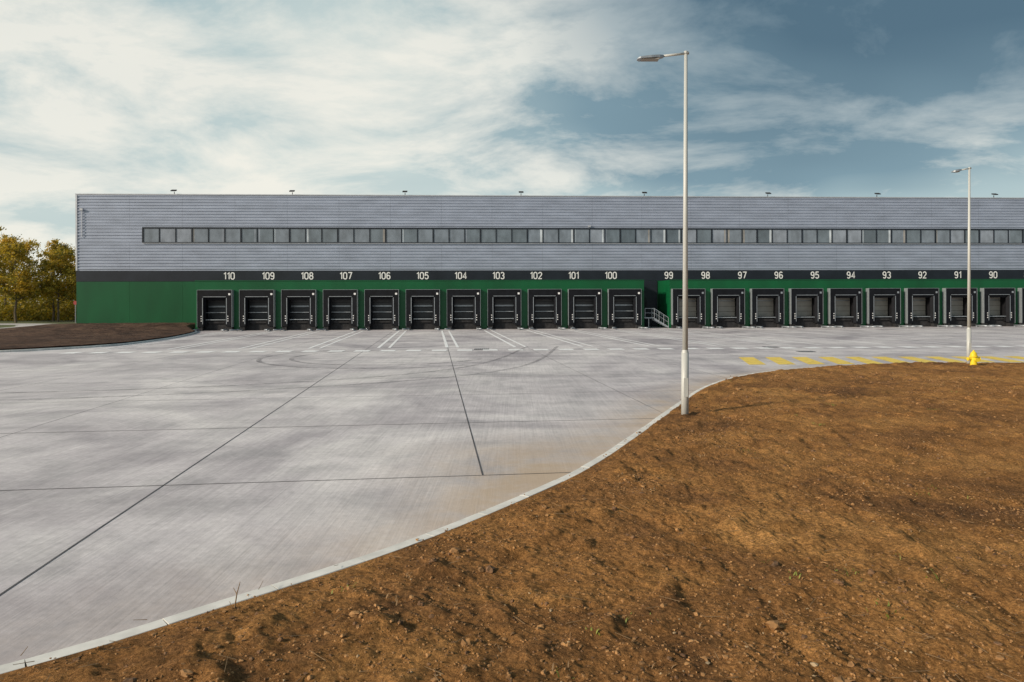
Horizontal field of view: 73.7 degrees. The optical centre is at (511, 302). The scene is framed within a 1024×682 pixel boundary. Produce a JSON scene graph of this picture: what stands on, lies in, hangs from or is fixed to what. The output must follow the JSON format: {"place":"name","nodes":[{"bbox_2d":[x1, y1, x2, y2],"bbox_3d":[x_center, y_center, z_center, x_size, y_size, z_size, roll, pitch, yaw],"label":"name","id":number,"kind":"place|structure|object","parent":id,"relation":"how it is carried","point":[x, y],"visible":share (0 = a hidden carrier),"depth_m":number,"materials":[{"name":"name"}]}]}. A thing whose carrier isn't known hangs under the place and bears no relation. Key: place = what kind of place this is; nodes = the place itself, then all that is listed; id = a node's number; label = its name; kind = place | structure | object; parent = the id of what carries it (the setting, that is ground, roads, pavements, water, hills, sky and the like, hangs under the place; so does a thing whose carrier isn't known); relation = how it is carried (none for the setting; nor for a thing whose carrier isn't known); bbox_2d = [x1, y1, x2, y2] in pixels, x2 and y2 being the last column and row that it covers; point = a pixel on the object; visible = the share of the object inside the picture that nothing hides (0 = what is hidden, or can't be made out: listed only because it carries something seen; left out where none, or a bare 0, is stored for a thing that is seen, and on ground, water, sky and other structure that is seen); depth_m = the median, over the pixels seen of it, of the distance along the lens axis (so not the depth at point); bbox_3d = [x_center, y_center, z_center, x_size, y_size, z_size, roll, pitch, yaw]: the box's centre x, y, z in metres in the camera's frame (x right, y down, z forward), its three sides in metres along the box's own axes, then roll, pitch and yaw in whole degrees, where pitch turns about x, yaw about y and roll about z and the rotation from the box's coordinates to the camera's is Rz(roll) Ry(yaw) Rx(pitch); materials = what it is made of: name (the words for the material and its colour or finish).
{"place":"outdoors","nodes":[
{"label":"outdoors","id":0,"kind":"place"},
{"bbox_2d":[0,323,43,327],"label":"road","id":1,"kind":"structure","parent":0,"point":[22,324],"depth_m":97.35,"materials":[{"name":"grey asphalt"}]},
{"bbox_2d":[0,320,74,327],"bbox_3d":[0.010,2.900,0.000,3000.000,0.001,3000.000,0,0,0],"label":"ground","id":2,"kind":"structure","parent":0,"point":[47,322],"depth_m":108.80,"materials":[{"name":"green plant"}]},
{"bbox_2d":[0,244,13,283],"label":"tree","id":3,"kind":"object","parent":2,"relation":"on","point":[3,271],"visible":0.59,"depth_m":115.07,"materials":[{"name":"green plant"}]},
{"bbox_2d":[0,233,31,314],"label":"tree","id":4,"kind":"object","parent":2,"relation":"on","point":[11,269],"visible":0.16,"depth_m":122.78,"materials":[{"name":"green plant"}]},
{"bbox_2d":[0,227,48,322],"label":"tree","id":5,"kind":"object","parent":2,"relation":"on","point":[20,289],"visible":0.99,"depth_m":107.26,"materials":[{"name":"green plant"}]},
{"bbox_2d":[0,271,70,309],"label":"distant tree row","id":6,"kind":"object","parent":2,"relation":"on","point":[27,300],"visible":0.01,"depth_m":295.34,"materials":[{"name":"green plant"}]},
{"bbox_2d":[0,278,74,320],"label":"hedge undergrowth","id":7,"kind":"object","parent":2,"relation":"on","point":[26,312],"visible":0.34,"depth_m":121.97,"materials":[{"name":"green plant"}]},
{"bbox_2d":[15,238,75,320],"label":"tree","id":8,"kind":"object","parent":2,"relation":"on","point":[54,244],"visible":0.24,"depth_m":118.33,"materials":[{"name":"green plant"}]},
{"bbox_2d":[27,248,75,321],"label":"tree","id":9,"kind":"object","parent":2,"relation":"on","point":[49,269],"visible":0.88,"depth_m":111.19,"materials":[{"name":"green plant"}]},
{"bbox_2d":[56,266,75,312],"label":"tree","id":10,"kind":"object","parent":2,"relation":"on","point":[74,298],"visible":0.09,"depth_m":113.02,"materials":[{"name":"green plant"}]},
{"bbox_2d":[76,281,657,328],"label":"green lower wall","id":11,"kind":"structure","parent":2,"relation":"on","point":[135,302],"depth_m":77.81,"materials":[{"name":"green metal"}]},
{"bbox_2d":[129,197,978,281],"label":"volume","id":12,"kind":"structure","parent":2,"relation":"on","point":[390,265],"depth_m":79.52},
{"bbox_2d":[75,193,1023,270],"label":"upper wall","id":13,"kind":"structure","parent":12,"relation":"on","point":[76,217],"depth_m":79.74,"materials":[{"name":"grey metal"}]},
{"bbox_2d":[77,195,1023,270],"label":"ribbed cladding","id":14,"kind":"structure","parent":13,"relation":"attached to","point":[109,234],"depth_m":80.08,"materials":[{"name":"steel"},{"name":"paint"}]},
{"bbox_2d":[76,270,1023,281],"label":"dark band","id":15,"kind":"object","parent":12,"relation":"attached to","point":[133,276],"visible":0.89,"depth_m":80.12,"materials":[{"name":"black metal"}]},
{"bbox_2d":[224,272,234,279],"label":"dock number","id":16,"kind":"object","parent":15,"relation":"attached to","point":[230,275],"visible":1,"depth_m":78.30,"materials":[{"name":"white paint"}]},
{"bbox_2d":[262,272,273,279],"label":"dock number","id":17,"kind":"object","parent":15,"relation":"attached to","point":[269,275],"visible":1,"depth_m":78.52,"materials":[{"name":"white paint"}]},
{"bbox_2d":[301,272,312,279],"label":"dock number","id":18,"kind":"object","parent":15,"relation":"attached to","point":[308,275],"visible":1,"depth_m":78.74,"materials":[{"name":"white paint"}]},
{"bbox_2d":[340,272,351,278],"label":"dock number","id":19,"kind":"object","parent":15,"relation":"attached to","point":[346,275],"visible":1,"depth_m":78.95,"materials":[{"name":"white paint"}]},
{"bbox_2d":[378,272,390,278],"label":"dock number","id":20,"kind":"object","parent":15,"relation":"attached to","point":[386,275],"visible":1,"depth_m":79.18,"materials":[{"name":"white paint"}]},
{"bbox_2d":[417,272,428,278],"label":"dock number","id":21,"kind":"object","parent":15,"relation":"attached to","point":[423,275],"visible":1,"depth_m":79.40,"materials":[{"name":"white paint"}]},
{"bbox_2d":[455,272,466,278],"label":"dock number","id":22,"kind":"object","parent":15,"relation":"attached to","point":[465,277],"visible":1,"depth_m":79.62,"materials":[{"name":"white paint"}]},
{"bbox_2d":[493,272,504,278],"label":"dock number","id":23,"kind":"object","parent":15,"relation":"attached to","point":[499,275],"visible":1,"depth_m":79.84,"materials":[{"name":"white paint"}]},
{"bbox_2d":[530,272,541,278],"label":"dock number","id":24,"kind":"object","parent":15,"relation":"attached to","point":[532,273],"visible":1,"depth_m":80.06,"materials":[{"name":"white paint"}]},
{"bbox_2d":[569,272,578,278],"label":"dock number","id":25,"kind":"object","parent":15,"relation":"attached to","point":[570,273],"visible":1,"depth_m":80.28,"materials":[{"name":"white paint"}]},
{"bbox_2d":[605,272,616,278],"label":"dock number","id":26,"kind":"object","parent":15,"relation":"attached to","point":[611,275],"visible":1,"depth_m":80.50,"materials":[{"name":"white paint"}]},
{"bbox_2d":[664,272,672,278],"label":"dock number","id":27,"kind":"object","parent":15,"relation":"attached to","point":[669,274],"visible":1,"depth_m":80.84,"materials":[{"name":"white paint"}]},
{"bbox_2d":[701,272,709,278],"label":"dock number","id":28,"kind":"object","parent":15,"relation":"attached to","point":[706,275],"visible":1,"depth_m":81.07,"materials":[{"name":"white paint"}]},
{"bbox_2d":[774,272,782,278],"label":"dock number","id":29,"kind":"object","parent":15,"relation":"attached to","point":[779,275],"visible":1,"depth_m":81.51,"materials":[{"name":"white paint"}]},
{"bbox_2d":[811,271,818,278],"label":"dock number","id":30,"kind":"object","parent":15,"relation":"attached to","point":[814,274],"visible":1,"depth_m":81.73,"materials":[{"name":"white paint"}]},
{"bbox_2d":[883,271,890,278],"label":"dock number","id":31,"kind":"object","parent":15,"relation":"attached to","point":[885,275],"visible":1,"depth_m":82.18,"materials":[{"name":"white paint"}]},
{"bbox_2d":[989,271,996,277],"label":"dock number","id":32,"kind":"object","parent":15,"relation":"attached to","point":[992,274],"visible":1,"depth_m":82.83,"materials":[{"name":"white paint"}]},
{"bbox_2d":[142,227,1023,243],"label":"window frames","id":33,"kind":"structure","parent":12,"relation":"attached to","point":[696,229],"depth_m":80.23,"materials":[{"name":"black metal"}]},
{"bbox_2d":[144,228,1021,242],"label":"window panes","id":34,"kind":"object","parent":33,"relation":"in","point":[489,235],"visible":1,"depth_m":80.27,"materials":[{"name":"grey glass"}]},
{"bbox_2d":[658,279,1023,327],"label":"dock extension","id":35,"kind":"object","parent":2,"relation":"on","point":[665,287],"visible":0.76,"depth_m":76.90,"materials":[{"name":"painted metal"},{"name":"rubber"}]},
{"bbox_2d":[0,322,194,349],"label":"dirt bank","id":36,"kind":"structure","parent":0,"point":[55,335],"depth_m":58.51,"materials":[{"name":"soil"}]},
{"bbox_2d":[180,243,825,243],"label":"window sill","id":37,"kind":"structure","parent":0,"point":[501,243],"depth_m":79.73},
{"bbox_2d":[0,362,1023,681],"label":"dirt island","id":38,"kind":"structure","parent":0,"point":[704,496],"depth_m":6.87,"materials":[{"name":"soil"}]},
{"bbox_2d":[229,583,239,607],"bbox_3d":[-2.513,2.669,6.175,0.103,0.283,0.042,0,0,15],"label":"dry plant stem","id":39,"kind":"object","parent":38,"relation":"on","point":[236,596],"visible":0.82,"depth_m":6.18,"materials":[{"name":"plant"}]},
{"bbox_2d":[0,398,1022,681],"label":"twigs","id":40,"kind":"object","parent":38,"relation":"on","point":[656,606],"visible":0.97,"depth_m":5.51,"materials":[{"name":"brown wood"}]},
{"bbox_2d":[18,362,1023,681],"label":"soil clods","id":41,"kind":"object","parent":38,"relation":"on","point":[772,624],"visible":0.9,"depth_m":6.10,"materials":[{"name":"soil"}]},
{"bbox_2d":[637,51,688,414],"bbox_3d":[3.650,-1.596,16.420,1.298,8.900,0.280,0,0,0],"label":"street lamp","id":42,"kind":"object","parent":38,"relation":"on","point":[684,352],"visible":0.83,"depth_m":16.37,"materials":[{"name":"metal"}]},
{"bbox_2d":[684,378,687,396],"bbox_3d":[4.161,2.030,16.332,0.100,0.450,0.012,0,0,0],"label":"service door","id":43,"kind":"structure","parent":42,"relation":"in","point":[685,379],"depth_m":16.32,"materials":[{"name":"paint"}]},
{"bbox_2d":[331,375,1015,678],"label":"weeds","id":44,"kind":"object","parent":38,"relation":"on","point":[887,615],"visible":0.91,"depth_m":6.40,"materials":[{"name":"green plant"}]},
{"bbox_2d":[951,167,971,362],"bbox_3d":[19.509,-1.535,29.600,0.878,8.670,0.280,0,0,0],"label":"street lamp","id":45,"kind":"object","parent":38,"relation":"on","point":[969,348],"visible":0.84,"depth_m":29.56,"materials":[{"name":"metal"}]},
{"bbox_2d":[969,343,971,353],"bbox_3d":[19.811,1.976,29.512,0.100,0.450,0.012,0,0,0],"label":"service door","id":46,"kind":"structure","parent":45,"relation":"in","point":[970,344],"depth_m":29.50,"materials":[{"name":"paint"}]},
{"bbox_2d":[966,350,980,364],"bbox_3d":[19.408,2.346,28.677,0.506,0.693,0.436,0,0,0],"label":"fire hydrant","id":47,"kind":"object","parent":38,"relation":"on","point":[973,358],"visible":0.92,"depth_m":28.62,"materials":[{"name":"yellow metal"}]},
{"bbox_2d":[0,326,1023,664],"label":"concrete yard","id":48,"kind":"structure","parent":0,"point":[218,530],"depth_m":14.64,"materials":[{"name":"grey concrete"}]},
{"bbox_2d":[0,330,196,351],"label":"kerb","id":49,"kind":"structure","parent":48,"relation":"on","point":[76,347],"depth_m":45.65,"materials":[{"name":"concrete"}]},
{"bbox_2d":[197,290,233,330],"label":"dock shelter","id":50,"kind":"object","parent":48,"relation":"on","point":[215,310],"visible":0.97,"depth_m":73.03,"materials":[{"name":"black fabric"}]},
{"bbox_2d":[239,290,275,330],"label":"dock shelter","id":51,"kind":"object","parent":48,"relation":"on","point":[257,309],"visible":0.94,"depth_m":73.25,"materials":[{"name":"black fabric"}]},
{"bbox_2d":[281,290,316,329],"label":"dock shelter","id":52,"kind":"object","parent":48,"relation":"on","point":[298,309],"visible":0.94,"depth_m":73.44,"materials":[{"name":"black fabric"}]},
{"bbox_2d":[323,289,357,329],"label":"dock shelter","id":53,"kind":"object","parent":48,"relation":"on","point":[340,309],"visible":0.98,"depth_m":73.64,"materials":[{"name":"black fabric"}]},
{"bbox_2d":[364,289,398,329],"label":"dock shelter","id":54,"kind":"object","parent":48,"relation":"on","point":[382,305],"visible":0.97,"depth_m":73.84,"materials":[{"name":"black fabric"}]},
{"bbox_2d":[195,280,643,330],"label":"dock extension","id":55,"kind":"object","parent":48,"relation":"on","point":[402,286],"visible":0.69,"depth_m":74.47,"materials":[{"name":"painted metal"},{"name":"rubber"}]},
{"bbox_2d":[406,289,439,329],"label":"dock shelter","id":56,"kind":"object","parent":48,"relation":"on","point":[422,308],"visible":0.97,"depth_m":74.08,"materials":[{"name":"black fabric"}]},
{"bbox_2d":[447,289,480,328],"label":"dock shelter","id":57,"kind":"object","parent":48,"relation":"on","point":[463,308],"visible":0.98,"depth_m":74.27,"materials":[{"name":"black fabric"}]},
{"bbox_2d":[487,289,520,328],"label":"dock shelter","id":58,"kind":"object","parent":48,"relation":"on","point":[504,308],"visible":0.97,"depth_m":74.55,"materials":[{"name":"black fabric"}]},
{"bbox_2d":[0,362,1020,673],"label":"kerb","id":59,"kind":"structure","parent":48,"relation":"on","point":[56,654],"depth_m":6.83,"materials":[{"name":"concrete"}]},
{"bbox_2d":[0,328,1021,594],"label":"slab joint","id":60,"kind":"object","parent":48,"relation":"on","point":[304,426],"visible":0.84,"depth_m":16.14,"materials":[{"name":"grey"}]},
{"bbox_2d":[37,328,1023,353],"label":"bay marking","id":61,"kind":"object","parent":48,"relation":"on","point":[443,335],"visible":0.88,"depth_m":46.93,"materials":[{"name":"white paint"}]},
{"bbox_2d":[528,289,561,328],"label":"dock shelter","id":62,"kind":"object","parent":48,"relation":"on","point":[544,308],"visible":0.97,"depth_m":74.70,"materials":[{"name":"black fabric"}]},
{"bbox_2d":[568,289,601,328],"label":"dock shelter","id":63,"kind":"object","parent":48,"relation":"on","point":[584,307],"visible":0.98,"depth_m":74.93,"materials":[{"name":"black fabric"}]},
{"bbox_2d":[192,325,1023,330],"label":"wheel guide rails","id":64,"kind":"object","parent":48,"relation":"on","point":[560,328],"visible":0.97,"depth_m":73.62,"materials":[{"name":"metal"}]},
{"bbox_2d":[607,289,641,328],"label":"dock shelter","id":65,"kind":"object","parent":48,"relation":"on","point":[624,308],"visible":0.98,"depth_m":75.18,"materials":[{"name":"black fabric"}]},
{"bbox_2d":[644,281,668,327],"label":"stair recess","id":66,"kind":"structure","parent":48,"relation":"on","point":[650,304],"depth_m":80.67,"materials":[{"name":"metal"}]},
{"bbox_2d":[671,289,704,327],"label":"dock shelter","id":67,"kind":"object","parent":48,"relation":"on","point":[696,308],"visible":0.88,"depth_m":75.46,"materials":[{"name":"black fabric"}]},
{"bbox_2d":[710,289,744,327],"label":"dock shelter","id":68,"kind":"object","parent":48,"relation":"on","point":[727,308],"visible":0.94,"depth_m":75.77,"materials":[{"name":"black fabric"}]},
{"bbox_2d":[750,288,783,327],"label":"dock shelter","id":69,"kind":"object","parent":48,"relation":"on","point":[766,307],"visible":0.96,"depth_m":75.99,"materials":[{"name":"black fabric"}]},
{"bbox_2d":[789,288,822,326],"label":"dock shelter","id":70,"kind":"object","parent":48,"relation":"on","point":[805,304],"visible":0.97,"depth_m":76.21,"materials":[{"name":"black fabric"}]},
{"bbox_2d":[827,288,861,326],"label":"dock shelter","id":71,"kind":"object","parent":48,"relation":"on","point":[844,307],"visible":0.94,"depth_m":76.43,"materials":[{"name":"black fabric"}]},
{"bbox_2d":[739,356,1023,364],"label":"yellow crossing marking","id":72,"kind":"object","parent":48,"relation":"on","point":[755,361],"visible":0.77,"depth_m":33.62,"materials":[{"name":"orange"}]},
{"bbox_2d":[866,288,900,326],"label":"dock shelter","id":73,"kind":"object","parent":48,"relation":"on","point":[883,306],"visible":0.89,"depth_m":76.65,"materials":[{"name":"black fabric"}]},
{"bbox_2d":[904,288,938,326],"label":"dock shelter","id":74,"kind":"object","parent":48,"relation":"on","point":[921,306],"visible":0.93,"depth_m":76.87,"materials":[{"name":"black fabric"}]},
{"bbox_2d":[942,288,976,326],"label":"dock shelter","id":75,"kind":"object","parent":48,"relation":"on","point":[954,306],"visible":0.82,"depth_m":77.05,"materials":[{"name":"black fabric"}]},
{"bbox_2d":[980,288,1014,326],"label":"dock shelter","id":76,"kind":"object","parent":48,"relation":"on","point":[997,306],"visible":0.91,"depth_m":77.32,"materials":[{"name":"black fabric"}]},
{"bbox_2d":[1018,288,1023,324],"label":"dock shelter","id":77,"kind":"object","parent":48,"relation":"on","point":[1020,306],"visible":0.52,"depth_m":77.45,"materials":[{"name":"black fabric"}]},
{"bbox_2d":[0,0,1023,304],"label":"sky","id":78,"kind":"structure","parent":0,"point":[787,98],"materials":[{"name":"white"}]}
]}

